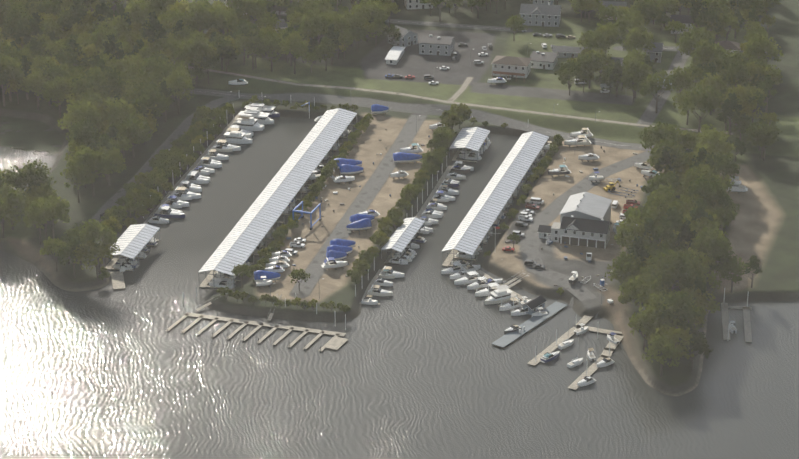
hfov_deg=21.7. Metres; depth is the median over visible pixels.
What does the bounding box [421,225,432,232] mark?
cuddy boat
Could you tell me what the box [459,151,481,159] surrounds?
express boat
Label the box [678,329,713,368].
tree
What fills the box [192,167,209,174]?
cuddy boat
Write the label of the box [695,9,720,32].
tree
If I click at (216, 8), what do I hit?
tree
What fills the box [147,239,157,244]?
cuddy boat
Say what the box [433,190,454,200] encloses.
express boat
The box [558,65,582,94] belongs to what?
tree
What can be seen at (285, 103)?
shrub
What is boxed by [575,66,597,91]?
tree
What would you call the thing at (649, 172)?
cuddy boat
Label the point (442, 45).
building
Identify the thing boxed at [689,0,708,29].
tree
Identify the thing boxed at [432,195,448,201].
cuddy boat
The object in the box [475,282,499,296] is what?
express boat
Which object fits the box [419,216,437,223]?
cuddy boat
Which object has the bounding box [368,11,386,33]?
tree
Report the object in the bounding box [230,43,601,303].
light poles
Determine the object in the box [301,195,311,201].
shrub
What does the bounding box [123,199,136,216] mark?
shrub
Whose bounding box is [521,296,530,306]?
open boat
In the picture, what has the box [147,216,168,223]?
cuddy boat
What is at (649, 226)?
tree
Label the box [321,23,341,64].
tree
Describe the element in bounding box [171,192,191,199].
cuddy boat
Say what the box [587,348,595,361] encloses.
open boat
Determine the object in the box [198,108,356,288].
covered dock
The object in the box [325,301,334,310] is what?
shrub
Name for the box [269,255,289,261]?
cuddy boat
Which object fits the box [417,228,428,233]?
cuddy boat
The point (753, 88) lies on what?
tree
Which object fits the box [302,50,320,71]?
tree
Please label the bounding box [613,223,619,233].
open boat
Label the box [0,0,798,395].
ground
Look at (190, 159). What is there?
shrub
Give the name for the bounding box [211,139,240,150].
express boat
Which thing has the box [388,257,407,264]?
cuddy boat
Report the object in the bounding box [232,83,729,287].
boat stands
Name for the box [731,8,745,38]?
tree
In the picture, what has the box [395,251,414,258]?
cuddy boat
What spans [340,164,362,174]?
wrapped boat
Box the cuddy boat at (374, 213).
[358,209,379,216]
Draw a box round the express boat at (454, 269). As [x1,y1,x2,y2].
[441,262,464,273]
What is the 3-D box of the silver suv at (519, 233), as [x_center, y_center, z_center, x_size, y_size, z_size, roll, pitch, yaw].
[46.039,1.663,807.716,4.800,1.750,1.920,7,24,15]
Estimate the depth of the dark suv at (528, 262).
781.96 m
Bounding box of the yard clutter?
[286,129,646,303]
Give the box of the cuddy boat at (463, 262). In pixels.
[451,259,469,265]
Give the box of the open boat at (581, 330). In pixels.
[574,323,588,334]
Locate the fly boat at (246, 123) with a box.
[232,115,262,130]
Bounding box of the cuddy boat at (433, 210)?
[423,208,442,215]
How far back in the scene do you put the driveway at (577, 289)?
818.19 m
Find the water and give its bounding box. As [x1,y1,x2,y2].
[0,117,798,458]
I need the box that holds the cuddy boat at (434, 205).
[426,202,446,209]
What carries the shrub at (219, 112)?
on the ground at (764, 226)
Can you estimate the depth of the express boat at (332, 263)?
778.41 m
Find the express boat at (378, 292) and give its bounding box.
[367,284,392,295]
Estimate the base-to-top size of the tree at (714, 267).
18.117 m
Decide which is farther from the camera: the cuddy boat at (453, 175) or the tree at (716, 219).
the cuddy boat at (453, 175)
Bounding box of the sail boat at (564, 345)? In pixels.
[558,327,573,349]
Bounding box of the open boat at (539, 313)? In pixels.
[532,307,547,316]
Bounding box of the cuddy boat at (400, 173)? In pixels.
[390,170,408,176]
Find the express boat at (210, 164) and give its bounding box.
[197,157,221,167]
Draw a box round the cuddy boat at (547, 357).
[540,351,559,362]
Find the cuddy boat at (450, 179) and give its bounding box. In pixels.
[443,178,459,184]
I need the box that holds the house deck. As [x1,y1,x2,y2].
[492,71,524,79]
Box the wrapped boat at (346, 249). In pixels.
[327,245,352,253]
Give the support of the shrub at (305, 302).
on the ground at (764, 226)
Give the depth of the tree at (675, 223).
768.29 m
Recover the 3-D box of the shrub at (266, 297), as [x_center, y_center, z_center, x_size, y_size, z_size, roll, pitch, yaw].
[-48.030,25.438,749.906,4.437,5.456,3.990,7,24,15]
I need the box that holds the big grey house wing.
[533,0,553,4]
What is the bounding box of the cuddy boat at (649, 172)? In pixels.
[641,169,659,176]
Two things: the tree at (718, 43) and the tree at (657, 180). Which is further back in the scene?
the tree at (718, 43)
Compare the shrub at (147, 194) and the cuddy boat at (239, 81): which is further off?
the cuddy boat at (239, 81)
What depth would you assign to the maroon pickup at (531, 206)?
832.24 m
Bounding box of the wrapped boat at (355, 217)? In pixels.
[350,214,373,222]
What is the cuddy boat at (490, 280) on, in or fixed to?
on the water
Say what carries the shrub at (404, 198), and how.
on the ground at (764, 226)
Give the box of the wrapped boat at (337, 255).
[326,250,346,261]
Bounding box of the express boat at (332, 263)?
[321,257,347,268]
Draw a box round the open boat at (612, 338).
[607,332,619,344]
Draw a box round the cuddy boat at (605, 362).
[596,357,614,367]
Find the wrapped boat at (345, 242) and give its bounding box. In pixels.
[330,239,354,246]
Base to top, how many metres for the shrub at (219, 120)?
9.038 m
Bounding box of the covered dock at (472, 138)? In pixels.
[449,127,489,162]
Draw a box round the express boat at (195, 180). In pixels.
[183,172,208,183]
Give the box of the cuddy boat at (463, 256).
[455,251,474,258]
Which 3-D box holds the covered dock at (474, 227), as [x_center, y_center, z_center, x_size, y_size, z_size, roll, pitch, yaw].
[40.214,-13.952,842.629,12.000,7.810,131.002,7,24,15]
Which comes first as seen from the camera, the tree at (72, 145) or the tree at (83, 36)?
the tree at (72, 145)
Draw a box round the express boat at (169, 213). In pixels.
[153,205,184,217]
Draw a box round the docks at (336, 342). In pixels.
[111,114,751,389]
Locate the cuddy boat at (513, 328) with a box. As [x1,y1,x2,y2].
[504,324,521,334]
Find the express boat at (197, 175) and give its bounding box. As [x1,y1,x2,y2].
[188,170,209,181]
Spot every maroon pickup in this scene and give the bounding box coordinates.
[525,204,539,209]
[626,199,640,204]
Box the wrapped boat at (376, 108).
[371,104,388,113]
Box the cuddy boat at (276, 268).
[264,265,284,272]
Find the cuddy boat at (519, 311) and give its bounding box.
[511,307,525,315]
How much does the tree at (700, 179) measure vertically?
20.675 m
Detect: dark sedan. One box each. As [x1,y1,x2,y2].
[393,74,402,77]
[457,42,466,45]
[532,264,544,268]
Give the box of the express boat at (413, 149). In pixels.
[400,143,422,152]
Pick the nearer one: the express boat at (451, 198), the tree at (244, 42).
the express boat at (451, 198)
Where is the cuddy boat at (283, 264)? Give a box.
[266,260,288,267]
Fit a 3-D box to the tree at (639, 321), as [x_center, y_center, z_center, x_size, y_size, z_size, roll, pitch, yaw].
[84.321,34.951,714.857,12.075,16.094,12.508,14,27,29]
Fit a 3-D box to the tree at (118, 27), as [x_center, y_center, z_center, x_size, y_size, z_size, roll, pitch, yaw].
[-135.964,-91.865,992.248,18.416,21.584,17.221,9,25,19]
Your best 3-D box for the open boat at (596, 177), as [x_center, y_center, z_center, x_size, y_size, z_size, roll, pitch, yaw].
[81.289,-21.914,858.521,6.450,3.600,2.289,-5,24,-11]
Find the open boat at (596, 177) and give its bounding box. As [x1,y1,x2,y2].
[589,171,603,179]
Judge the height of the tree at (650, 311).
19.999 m
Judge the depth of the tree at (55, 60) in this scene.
959.70 m
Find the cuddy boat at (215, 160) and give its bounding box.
[199,158,220,162]
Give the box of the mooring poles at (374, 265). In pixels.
[143,98,748,375]
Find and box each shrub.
[98,271,109,282]
[100,208,117,219]
[102,216,121,235]
[106,223,121,236]
[112,205,126,223]
[115,196,128,205]
[123,182,142,191]
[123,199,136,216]
[125,188,141,200]
[125,217,136,226]
[134,172,150,183]
[142,188,155,199]
[147,193,160,211]
[149,155,165,166]
[149,189,163,200]
[153,184,162,191]
[161,181,172,190]
[165,146,180,156]
[166,151,184,164]
[169,165,182,183]
[175,157,188,168]
[181,154,195,170]
[186,152,199,158]
[189,121,206,129]
[191,117,204,129]
[191,135,206,143]
[191,143,205,155]
[192,126,203,136]
[193,109,207,118]
[197,106,210,115]
[204,125,222,135]
[204,134,214,140]
[209,108,221,118]
[213,107,224,116]
[213,114,226,126]
[216,287,224,293]
[220,102,234,118]
[221,287,233,298]
[232,290,242,298]
[237,292,248,301]
[242,101,249,108]
[248,295,256,302]
[249,95,258,102]
[250,265,258,270]
[253,264,265,269]
[257,247,271,257]
[259,293,271,301]
[261,258,269,266]
[263,98,271,105]
[266,246,275,252]
[267,295,277,301]
[268,240,280,249]
[272,99,279,105]
[272,231,285,238]
[274,300,284,306]
[275,236,284,241]
[276,224,288,233]
[282,100,288,106]
[286,221,298,232]
[291,297,300,305]
[300,300,309,308]
[301,100,311,109]
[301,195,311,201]
[303,199,312,208]
[308,182,322,194]
[308,191,317,197]
[308,299,317,309]
[317,175,326,181]
[320,165,333,173]
[320,170,332,180]
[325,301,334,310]
[327,159,337,168]
[335,302,343,308]
[338,149,348,155]
[338,153,346,158]
[339,305,350,315]
[342,103,349,109]
[342,140,352,146]
[346,267,362,277]
[347,133,355,138]
[350,104,357,111]
[351,275,360,284]
[352,259,360,269]
[353,122,363,128]
[353,268,367,278]
[356,258,369,276]
[357,124,366,132]
[358,249,371,259]
[360,255,372,264]
[361,117,371,123]
[365,113,373,119]
[368,246,380,253]
[369,233,386,245]
[377,216,392,227]
[378,218,392,229]
[378,227,391,234]
[379,231,389,239]
[387,208,399,216]
[389,208,402,217]
[390,214,403,230]
[395,199,410,211]
[400,185,414,198]
[401,194,411,201]
[413,178,423,185]
[414,170,431,179]
[414,183,424,194]
[418,164,436,180]
[419,159,440,174]
[420,148,437,162]
[420,177,426,184]
[422,150,442,167]
[426,136,442,149]
[431,127,452,147]
[439,110,459,126]
[440,112,462,128]
[447,127,456,136]
[450,103,471,116]
[458,109,469,128]
[483,251,490,256]
[498,222,508,231]
[506,211,515,218]
[509,208,518,213]
[516,196,524,205]
[520,184,531,193]
[527,174,538,184]
[532,167,545,175]
[536,158,548,166]
[539,161,548,169]
[545,151,554,156]
[549,144,558,153]
[553,134,564,141]
[554,139,562,146]
[556,287,563,296]
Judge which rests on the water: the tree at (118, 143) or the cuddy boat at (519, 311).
the cuddy boat at (519, 311)
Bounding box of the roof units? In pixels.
[429,35,583,206]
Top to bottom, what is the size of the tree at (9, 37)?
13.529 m
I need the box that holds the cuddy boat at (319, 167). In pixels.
[315,164,323,171]
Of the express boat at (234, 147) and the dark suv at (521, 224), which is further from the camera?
the express boat at (234, 147)
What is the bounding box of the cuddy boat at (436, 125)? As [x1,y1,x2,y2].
[429,122,444,128]
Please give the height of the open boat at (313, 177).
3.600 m
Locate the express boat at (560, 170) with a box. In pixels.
[548,165,571,174]
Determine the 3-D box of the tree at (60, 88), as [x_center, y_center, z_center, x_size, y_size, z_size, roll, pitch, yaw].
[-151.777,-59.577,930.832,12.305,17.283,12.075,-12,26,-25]
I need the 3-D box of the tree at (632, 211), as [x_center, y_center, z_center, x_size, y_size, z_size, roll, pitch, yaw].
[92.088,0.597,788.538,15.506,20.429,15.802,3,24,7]
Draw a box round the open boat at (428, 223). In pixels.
[421,216,431,225]
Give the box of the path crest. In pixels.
[114,55,727,133]
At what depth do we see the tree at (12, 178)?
827.26 m
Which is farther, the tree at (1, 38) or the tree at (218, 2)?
the tree at (218, 2)
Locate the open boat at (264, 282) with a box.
[255,276,271,285]
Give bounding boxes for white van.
[530,197,543,204]
[611,200,618,207]
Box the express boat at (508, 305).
[499,297,521,310]
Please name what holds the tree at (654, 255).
on the ground at (764, 226)
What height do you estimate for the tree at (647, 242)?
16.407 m
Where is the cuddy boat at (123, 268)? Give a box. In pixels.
[120,262,128,271]
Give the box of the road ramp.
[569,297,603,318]
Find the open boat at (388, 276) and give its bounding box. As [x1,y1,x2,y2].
[378,269,394,278]
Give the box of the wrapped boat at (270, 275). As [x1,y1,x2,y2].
[254,270,279,281]
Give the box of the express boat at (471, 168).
[452,161,473,170]
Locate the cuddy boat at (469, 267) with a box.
[464,264,480,271]
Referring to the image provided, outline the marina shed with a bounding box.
[560,192,611,222]
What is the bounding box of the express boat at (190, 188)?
[177,180,201,191]
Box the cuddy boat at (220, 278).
[212,276,235,283]
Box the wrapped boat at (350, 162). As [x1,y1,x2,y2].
[333,158,361,168]
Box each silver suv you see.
[285,248,297,254]
[473,60,483,63]
[511,230,524,236]
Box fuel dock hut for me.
[522,295,545,314]
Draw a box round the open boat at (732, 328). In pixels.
[729,321,736,333]
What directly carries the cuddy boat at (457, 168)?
on the water
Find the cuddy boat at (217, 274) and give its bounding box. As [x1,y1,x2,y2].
[216,273,235,278]
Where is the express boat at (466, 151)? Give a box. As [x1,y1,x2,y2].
[461,148,482,153]
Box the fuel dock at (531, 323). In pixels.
[491,302,567,347]
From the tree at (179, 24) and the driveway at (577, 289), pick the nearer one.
the driveway at (577, 289)
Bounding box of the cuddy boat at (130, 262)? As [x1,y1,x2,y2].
[116,260,138,267]
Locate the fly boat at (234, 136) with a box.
[219,127,251,143]
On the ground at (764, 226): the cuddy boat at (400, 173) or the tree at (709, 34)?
the tree at (709, 34)
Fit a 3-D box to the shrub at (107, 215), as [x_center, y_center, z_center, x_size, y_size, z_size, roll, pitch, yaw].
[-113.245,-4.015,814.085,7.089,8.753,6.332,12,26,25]
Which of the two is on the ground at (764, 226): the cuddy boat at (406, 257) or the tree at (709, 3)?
the tree at (709, 3)
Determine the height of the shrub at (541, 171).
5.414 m
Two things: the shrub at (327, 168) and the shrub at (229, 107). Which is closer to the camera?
the shrub at (327, 168)
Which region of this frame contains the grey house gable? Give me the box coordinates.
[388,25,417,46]
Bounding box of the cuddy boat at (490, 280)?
[483,278,502,286]
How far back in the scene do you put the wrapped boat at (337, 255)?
784.19 m
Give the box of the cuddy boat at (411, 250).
[397,248,416,255]
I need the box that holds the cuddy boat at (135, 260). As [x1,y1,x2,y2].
[120,258,137,263]
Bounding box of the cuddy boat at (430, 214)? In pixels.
[421,210,441,217]
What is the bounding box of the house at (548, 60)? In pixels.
[530,45,587,69]
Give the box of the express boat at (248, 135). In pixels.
[223,126,251,137]
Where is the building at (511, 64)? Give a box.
[491,56,531,77]
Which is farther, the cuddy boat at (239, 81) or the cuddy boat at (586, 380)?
the cuddy boat at (239, 81)
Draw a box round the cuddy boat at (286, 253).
[271,250,291,256]
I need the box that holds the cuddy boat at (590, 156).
[578,153,598,159]
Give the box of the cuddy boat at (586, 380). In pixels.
[577,376,595,386]
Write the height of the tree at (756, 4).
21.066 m
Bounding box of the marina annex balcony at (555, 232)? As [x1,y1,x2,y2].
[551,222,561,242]
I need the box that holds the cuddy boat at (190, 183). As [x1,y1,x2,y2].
[182,182,200,186]
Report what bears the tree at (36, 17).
on the ground at (764, 226)
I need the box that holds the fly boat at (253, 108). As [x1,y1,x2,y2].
[245,106,270,118]
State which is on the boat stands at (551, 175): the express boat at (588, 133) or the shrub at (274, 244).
the express boat at (588, 133)
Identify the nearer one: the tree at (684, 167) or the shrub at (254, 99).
the tree at (684, 167)
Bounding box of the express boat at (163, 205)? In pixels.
[160,204,181,212]
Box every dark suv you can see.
[424,74,433,78]
[515,221,527,227]
[524,259,536,265]
[555,33,565,37]
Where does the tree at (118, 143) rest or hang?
on the ground at (764, 226)
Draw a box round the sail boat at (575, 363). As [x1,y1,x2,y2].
[567,338,582,367]
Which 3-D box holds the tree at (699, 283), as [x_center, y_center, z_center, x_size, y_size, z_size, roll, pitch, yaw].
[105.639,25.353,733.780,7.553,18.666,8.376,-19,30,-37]
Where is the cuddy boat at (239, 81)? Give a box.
[229,78,247,84]
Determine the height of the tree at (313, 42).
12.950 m
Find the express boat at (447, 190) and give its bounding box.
[437,184,458,194]
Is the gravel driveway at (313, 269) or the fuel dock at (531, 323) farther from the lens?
the gravel driveway at (313, 269)
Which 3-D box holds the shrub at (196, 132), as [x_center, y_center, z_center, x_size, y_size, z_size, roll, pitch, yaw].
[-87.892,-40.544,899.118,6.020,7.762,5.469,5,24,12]
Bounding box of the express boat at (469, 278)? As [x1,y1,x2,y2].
[454,271,481,284]
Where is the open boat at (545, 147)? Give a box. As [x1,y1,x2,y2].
[542,141,552,149]
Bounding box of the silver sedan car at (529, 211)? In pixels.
[522,209,533,213]
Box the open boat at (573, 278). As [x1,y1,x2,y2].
[568,271,577,283]
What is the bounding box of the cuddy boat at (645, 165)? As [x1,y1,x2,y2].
[635,162,652,169]
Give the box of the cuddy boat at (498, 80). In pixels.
[487,77,506,82]
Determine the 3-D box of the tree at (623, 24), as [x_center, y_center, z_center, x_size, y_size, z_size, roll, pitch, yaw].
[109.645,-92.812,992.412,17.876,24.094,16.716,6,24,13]
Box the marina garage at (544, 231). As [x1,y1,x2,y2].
[538,225,551,238]
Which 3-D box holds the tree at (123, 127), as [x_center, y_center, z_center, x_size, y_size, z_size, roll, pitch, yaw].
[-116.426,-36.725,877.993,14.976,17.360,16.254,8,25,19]
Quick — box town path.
[450,78,471,101]
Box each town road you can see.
[271,11,526,31]
[620,46,743,52]
[637,48,692,123]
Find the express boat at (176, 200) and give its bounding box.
[164,195,188,206]
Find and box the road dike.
[183,89,686,150]
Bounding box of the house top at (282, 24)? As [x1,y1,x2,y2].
[257,19,287,32]
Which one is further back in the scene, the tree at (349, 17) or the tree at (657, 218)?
the tree at (349, 17)
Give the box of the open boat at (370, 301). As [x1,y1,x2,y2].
[361,295,377,304]
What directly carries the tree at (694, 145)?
on the ground at (764, 226)
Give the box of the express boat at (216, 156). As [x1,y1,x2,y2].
[204,149,228,159]
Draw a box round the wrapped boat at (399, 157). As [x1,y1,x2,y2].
[393,152,421,162]
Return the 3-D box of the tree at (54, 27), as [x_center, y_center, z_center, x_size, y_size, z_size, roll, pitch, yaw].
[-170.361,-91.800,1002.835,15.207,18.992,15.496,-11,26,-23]
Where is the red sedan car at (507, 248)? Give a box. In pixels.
[502,246,514,251]
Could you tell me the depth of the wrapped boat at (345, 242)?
793.77 m
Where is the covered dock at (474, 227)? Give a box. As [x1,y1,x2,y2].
[441,131,548,266]
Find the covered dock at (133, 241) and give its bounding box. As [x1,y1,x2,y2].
[103,224,159,271]
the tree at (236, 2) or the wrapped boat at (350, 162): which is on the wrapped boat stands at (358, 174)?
the wrapped boat at (350, 162)
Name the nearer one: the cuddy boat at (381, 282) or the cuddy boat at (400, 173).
the cuddy boat at (381, 282)
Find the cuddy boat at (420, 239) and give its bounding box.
[411,235,426,242]
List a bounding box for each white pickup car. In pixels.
[290,241,304,247]
[518,215,532,221]
[586,252,591,259]
[600,84,612,87]
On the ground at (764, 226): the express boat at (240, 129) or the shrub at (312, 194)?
the shrub at (312, 194)
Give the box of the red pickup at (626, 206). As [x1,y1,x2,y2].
[623,204,637,209]
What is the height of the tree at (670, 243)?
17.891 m
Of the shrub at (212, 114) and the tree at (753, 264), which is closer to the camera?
the tree at (753, 264)
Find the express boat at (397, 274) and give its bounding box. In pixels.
[380,266,404,277]
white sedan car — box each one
[294,237,305,242]
[600,89,609,92]
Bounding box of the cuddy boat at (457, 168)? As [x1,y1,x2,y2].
[451,165,469,171]
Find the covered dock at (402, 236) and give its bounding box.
[381,217,424,264]
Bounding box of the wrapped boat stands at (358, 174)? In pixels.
[275,112,416,281]
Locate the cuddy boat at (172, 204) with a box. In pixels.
[163,200,181,208]
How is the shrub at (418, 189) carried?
on the ground at (764, 226)
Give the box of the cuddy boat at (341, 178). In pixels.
[333,175,354,182]
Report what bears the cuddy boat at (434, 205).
on the water
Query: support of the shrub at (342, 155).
on the ground at (764, 226)
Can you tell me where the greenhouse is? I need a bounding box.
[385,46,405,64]
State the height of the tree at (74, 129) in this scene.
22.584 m
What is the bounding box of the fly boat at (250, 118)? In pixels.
[233,113,263,128]
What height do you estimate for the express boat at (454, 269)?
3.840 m
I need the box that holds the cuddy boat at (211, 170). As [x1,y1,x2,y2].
[192,165,214,172]
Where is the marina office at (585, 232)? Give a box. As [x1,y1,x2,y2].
[560,216,611,248]
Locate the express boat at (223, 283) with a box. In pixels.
[209,278,233,287]
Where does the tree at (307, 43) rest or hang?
on the ground at (764, 226)
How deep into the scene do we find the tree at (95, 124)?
883.30 m
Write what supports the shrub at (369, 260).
on the ground at (764, 226)
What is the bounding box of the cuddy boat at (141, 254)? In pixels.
[136,252,146,258]
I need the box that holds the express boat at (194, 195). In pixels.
[171,186,200,198]
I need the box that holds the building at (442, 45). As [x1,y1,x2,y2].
[419,35,453,55]
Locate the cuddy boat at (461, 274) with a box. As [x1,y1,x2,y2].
[450,270,467,279]
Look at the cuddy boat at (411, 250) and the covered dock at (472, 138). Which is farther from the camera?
the covered dock at (472, 138)
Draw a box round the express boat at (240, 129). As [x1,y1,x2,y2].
[229,125,252,135]
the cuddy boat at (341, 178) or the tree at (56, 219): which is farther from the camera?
the cuddy boat at (341, 178)
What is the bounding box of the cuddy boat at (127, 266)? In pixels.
[113,263,132,269]
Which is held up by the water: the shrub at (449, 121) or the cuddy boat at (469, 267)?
the cuddy boat at (469, 267)
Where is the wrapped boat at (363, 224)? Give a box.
[346,218,371,229]
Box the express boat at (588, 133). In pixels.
[570,128,592,136]
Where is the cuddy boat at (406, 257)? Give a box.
[393,254,412,261]
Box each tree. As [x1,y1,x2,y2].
[0,0,27,25]
[0,27,4,44]
[0,40,15,59]
[0,54,21,93]
[0,54,24,105]
[0,165,35,206]
[0,183,27,229]
[0,195,20,237]
[2,44,28,64]
[3,7,33,38]
[3,60,13,101]
[3,78,24,103]
[6,33,20,48]
[10,41,19,50]
[18,159,56,187]
[19,70,49,108]
[19,195,43,212]
[20,55,31,99]
[20,75,48,101]
[21,185,56,201]
[22,183,42,199]
[22,199,55,244]
[25,68,46,101]
[28,33,52,47]
[29,54,55,93]
[30,182,59,199]
[31,12,44,27]
[32,63,67,105]
[35,195,70,240]
[38,13,59,22]
[38,18,62,37]
[39,76,69,116]
[39,236,68,271]
[42,40,68,57]
[44,77,64,111]
[45,212,57,236]
[46,56,60,65]
[49,31,59,41]
[55,236,72,263]
[56,235,84,277]
[57,98,102,129]
[60,158,97,202]
[62,223,95,265]
[65,118,100,144]
[65,139,86,160]
[66,145,103,187]
[69,67,113,104]
[72,121,102,137]
[72,147,116,196]
[73,31,92,44]
[73,240,116,279]
[75,43,101,62]
[75,89,113,110]
[77,128,102,147]
[78,219,119,272]
[87,141,97,179]
[89,25,120,48]
[90,55,99,67]
[92,0,113,20]
[94,134,117,179]
[95,146,126,185]
[97,15,131,39]
[99,39,131,56]
[100,96,136,121]
[103,34,124,63]
[107,104,141,126]
[108,133,132,155]
[113,4,132,33]
[114,31,141,52]
[115,121,137,158]
[120,54,143,70]
[121,115,152,156]
[123,53,145,64]
[124,0,153,24]
[128,85,170,135]
[131,39,144,54]
[133,81,171,107]
[133,104,161,132]
[134,39,157,52]
[135,46,158,59]
[136,0,171,11]
[136,112,158,144]
[138,16,171,35]
[141,0,160,14]
[142,11,167,42]
[147,26,172,41]
[158,70,195,113]
[159,9,188,28]
[160,0,192,16]
[167,19,190,32]
[168,60,190,74]
[169,26,193,40]
[169,65,190,78]
[172,19,189,37]
[172,36,193,67]
[174,30,213,83]
[183,0,214,31]
[186,42,218,78]
[188,65,204,85]
[202,4,227,27]
[205,7,242,34]
[210,34,234,69]
[213,0,230,11]
[218,35,244,64]
[219,47,236,71]
[221,32,239,60]
[226,0,257,20]
[231,264,250,287]
[232,19,249,64]
[233,21,251,57]
[233,27,265,69]
[237,0,268,29]
[248,24,265,67]
[251,32,282,71]
[254,12,280,30]
[260,25,282,39]
[268,0,288,18]
[274,0,297,5]
[278,31,309,73]
[279,26,294,65]
[279,28,301,56]
[285,4,303,30]
[285,10,305,35]
[286,0,300,16]
[289,268,310,290]
[295,23,309,39]
[296,0,312,11]
[298,9,335,48]
[298,40,313,62]
[300,0,333,35]
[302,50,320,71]
[306,39,320,63]
[311,0,337,9]
[312,6,333,36]
[312,36,339,70]
[314,11,351,35]
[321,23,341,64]
[326,11,341,31]
[332,29,356,59]
[334,4,355,31]
[342,9,366,45]
[350,26,366,51]
[351,0,378,15]
[352,3,374,21]
[360,0,388,33]
[363,17,388,45]
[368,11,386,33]
[376,0,391,4]
[382,2,400,24]
[382,24,400,46]
[420,0,437,15]
[424,0,451,21]
[443,0,463,16]
[466,0,489,17]
[505,14,527,40]
[507,232,519,247]
[554,60,577,88]
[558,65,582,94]
[563,57,577,65]
[571,0,592,21]
[572,50,603,87]
[575,49,610,80]
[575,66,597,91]
[577,30,606,50]
[578,48,600,71]
[579,0,605,22]
[591,21,618,40]
[592,27,613,51]
[594,4,617,23]
[594,51,614,81]
[597,67,620,94]
[598,24,621,52]
[600,62,626,83]
[604,251,645,286]
[609,59,624,96]
[612,6,630,20]
[612,256,643,288]
[613,10,647,57]
[614,214,653,250]
[618,271,662,312]
[620,67,645,102]
[621,56,652,98]
[622,27,655,53]
[622,39,641,51]
[623,47,646,84]
[623,203,660,236]
[625,3,649,23]
[626,236,651,264]
[626,281,666,309]
[628,0,663,23]
[628,311,658,349]
[631,237,657,252]
[634,245,660,269]
[638,121,680,171]
[638,258,671,289]
[639,69,675,112]
[639,293,687,328]
[641,171,682,195]
[641,217,659,243]
[641,334,681,376]
[642,193,684,226]
[643,53,656,73]
[644,324,675,354]
[645,185,683,213]
[647,139,693,172]
[647,315,674,335]
[648,195,689,219]
[648,249,696,290]
[650,325,695,367]
[653,0,678,20]
[653,208,683,232]
[654,11,670,31]
[654,290,702,347]
[655,146,676,173]
[656,0,675,26]
[657,207,682,245]
[657,233,687,253]
[662,124,684,149]
[663,162,690,177]
[664,20,686,42]
[665,249,705,290]
[670,66,697,103]
[671,89,698,124]
[672,0,689,14]
[672,214,719,248]
[674,220,697,253]
[675,25,715,50]
[675,331,707,361]
[677,130,700,150]
[677,306,706,328]
[678,0,691,14]
[678,29,708,60]
[678,83,723,131]
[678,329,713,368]
[679,266,721,290]
[680,287,705,322]
[681,204,727,227]
[682,165,716,185]
[682,198,713,229]
[682,247,715,269]
[683,285,720,313]
[684,64,706,86]
[687,175,730,202]
[688,147,713,167]
[688,163,720,180]
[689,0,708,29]
[689,179,730,208]
[690,227,737,285]
[690,276,709,320]
[691,39,724,68]
[691,136,723,151]
[692,143,725,168]
[692,241,723,272]
[693,123,730,150]
[693,231,731,281]
[695,0,721,14]
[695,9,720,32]
[696,128,736,159]
[697,72,726,114]
[698,152,739,181]
[700,42,725,65]
[702,62,718,78]
[703,13,728,41]
[707,2,730,35]
[707,200,736,230]
[707,206,737,229]
[708,48,741,84]
[709,174,734,190]
[710,27,726,40]
[716,108,728,130]
[716,256,747,292]
[719,11,739,40]
[720,85,740,117]
[721,61,752,86]
[721,84,757,124]
[721,92,742,134]
[728,137,745,161]
[729,199,739,212]
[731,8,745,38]
[732,50,749,63]
[732,113,755,140]
[733,103,761,118]
[737,9,759,33]
[738,0,766,15]
[740,43,747,58]
[743,20,764,30]
[743,27,768,40]
[743,33,783,62]
[743,84,766,113]
[743,90,766,122]
[743,255,762,287]
[744,61,771,84]
[744,118,781,158]
[745,36,780,56]
[745,57,764,80]
[746,7,759,22]
[749,0,768,20]
[750,74,765,87]
[751,132,778,160]
[756,58,769,65]
[757,112,778,125]
[758,74,777,112]
[760,14,775,31]
[761,64,782,94]
[763,0,781,11]
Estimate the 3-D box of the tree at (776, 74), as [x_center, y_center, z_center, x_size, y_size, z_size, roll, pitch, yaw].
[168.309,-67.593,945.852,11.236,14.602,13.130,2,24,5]
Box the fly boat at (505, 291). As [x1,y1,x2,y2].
[484,284,517,304]
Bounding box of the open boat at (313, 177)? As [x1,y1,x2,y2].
[308,170,319,179]
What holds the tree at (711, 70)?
on the ground at (764, 226)
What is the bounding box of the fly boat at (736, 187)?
[726,176,747,191]
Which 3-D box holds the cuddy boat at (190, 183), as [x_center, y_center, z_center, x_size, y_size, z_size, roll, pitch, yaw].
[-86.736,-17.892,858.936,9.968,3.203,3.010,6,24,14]
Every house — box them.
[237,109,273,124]
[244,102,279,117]
[404,0,432,9]
[520,2,561,26]
[530,45,587,69]
[643,42,662,62]
[670,14,693,33]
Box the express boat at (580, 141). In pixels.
[564,135,591,144]
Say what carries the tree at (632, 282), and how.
on the ground at (764, 226)
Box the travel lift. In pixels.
[292,201,321,229]
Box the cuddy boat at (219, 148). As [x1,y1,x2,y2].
[211,144,232,151]
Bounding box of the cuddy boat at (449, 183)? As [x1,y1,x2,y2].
[442,180,458,186]
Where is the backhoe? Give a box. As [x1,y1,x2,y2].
[604,180,620,190]
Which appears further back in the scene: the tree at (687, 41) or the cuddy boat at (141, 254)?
the tree at (687, 41)
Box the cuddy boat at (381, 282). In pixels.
[374,278,392,285]
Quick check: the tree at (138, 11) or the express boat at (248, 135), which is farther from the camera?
the tree at (138, 11)
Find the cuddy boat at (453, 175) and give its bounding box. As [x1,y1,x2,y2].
[446,172,465,179]
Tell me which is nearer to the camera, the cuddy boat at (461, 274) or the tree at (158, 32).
the cuddy boat at (461, 274)
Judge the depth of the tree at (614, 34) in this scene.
984.96 m
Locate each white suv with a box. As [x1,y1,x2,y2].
[520,212,531,216]
[619,213,625,218]
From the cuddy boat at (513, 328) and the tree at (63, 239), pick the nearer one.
the cuddy boat at (513, 328)
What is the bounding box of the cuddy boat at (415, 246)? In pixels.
[406,242,419,248]
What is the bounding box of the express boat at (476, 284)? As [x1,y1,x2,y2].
[467,276,486,289]

